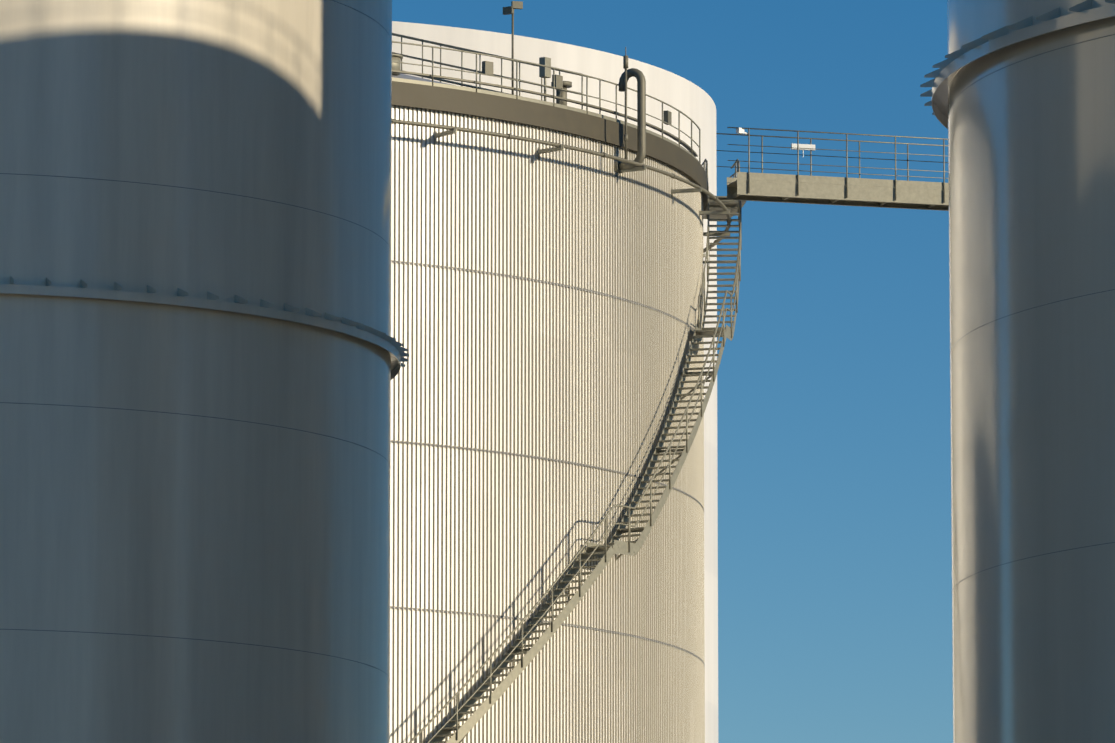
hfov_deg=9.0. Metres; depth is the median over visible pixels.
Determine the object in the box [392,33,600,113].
tank roof walkway
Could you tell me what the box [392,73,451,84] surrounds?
tank roof
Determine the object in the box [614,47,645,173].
tank vent pipes
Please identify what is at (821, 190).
bridge
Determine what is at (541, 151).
tank pipe brackets
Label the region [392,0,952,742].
sky
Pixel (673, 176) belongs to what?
tank ring pipe
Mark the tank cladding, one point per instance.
(515, 365)
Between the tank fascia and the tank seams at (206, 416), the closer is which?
the tank seams at (206, 416)
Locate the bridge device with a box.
[736,127,747,135]
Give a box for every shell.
[0,0,391,742]
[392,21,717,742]
[947,0,1114,742]
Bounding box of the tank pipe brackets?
[435,127,729,257]
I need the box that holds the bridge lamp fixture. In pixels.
[791,143,814,156]
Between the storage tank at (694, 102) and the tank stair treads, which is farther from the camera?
the storage tank at (694, 102)
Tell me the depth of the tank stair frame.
195.88 m
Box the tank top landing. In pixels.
[703,160,745,218]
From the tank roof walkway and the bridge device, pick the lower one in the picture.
the bridge device
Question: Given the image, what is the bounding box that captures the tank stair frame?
[408,159,741,742]
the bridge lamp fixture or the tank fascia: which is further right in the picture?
the bridge lamp fixture
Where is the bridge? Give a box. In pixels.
[716,127,948,210]
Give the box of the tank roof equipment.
[392,1,697,156]
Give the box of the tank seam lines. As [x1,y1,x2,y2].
[390,260,704,664]
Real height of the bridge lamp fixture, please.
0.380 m
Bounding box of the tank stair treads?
[433,196,738,742]
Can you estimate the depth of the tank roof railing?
196.72 m
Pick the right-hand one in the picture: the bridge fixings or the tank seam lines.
the bridge fixings
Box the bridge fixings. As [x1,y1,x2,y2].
[765,193,943,204]
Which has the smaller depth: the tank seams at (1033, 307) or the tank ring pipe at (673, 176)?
the tank seams at (1033, 307)
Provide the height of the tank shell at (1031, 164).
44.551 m
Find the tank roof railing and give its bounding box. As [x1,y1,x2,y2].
[392,41,700,163]
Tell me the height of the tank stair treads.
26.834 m
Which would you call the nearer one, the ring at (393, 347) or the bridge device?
the ring at (393, 347)
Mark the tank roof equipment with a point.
(487, 67)
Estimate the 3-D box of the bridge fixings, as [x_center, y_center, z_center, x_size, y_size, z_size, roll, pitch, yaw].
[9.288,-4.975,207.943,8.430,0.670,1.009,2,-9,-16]
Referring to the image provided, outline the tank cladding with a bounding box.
[390,105,704,742]
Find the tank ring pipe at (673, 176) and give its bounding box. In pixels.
[392,118,731,252]
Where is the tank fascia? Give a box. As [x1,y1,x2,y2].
[392,81,707,210]
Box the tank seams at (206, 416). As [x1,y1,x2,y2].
[0,0,391,677]
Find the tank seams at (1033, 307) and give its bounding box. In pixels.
[950,34,1114,588]
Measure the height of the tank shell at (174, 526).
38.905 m

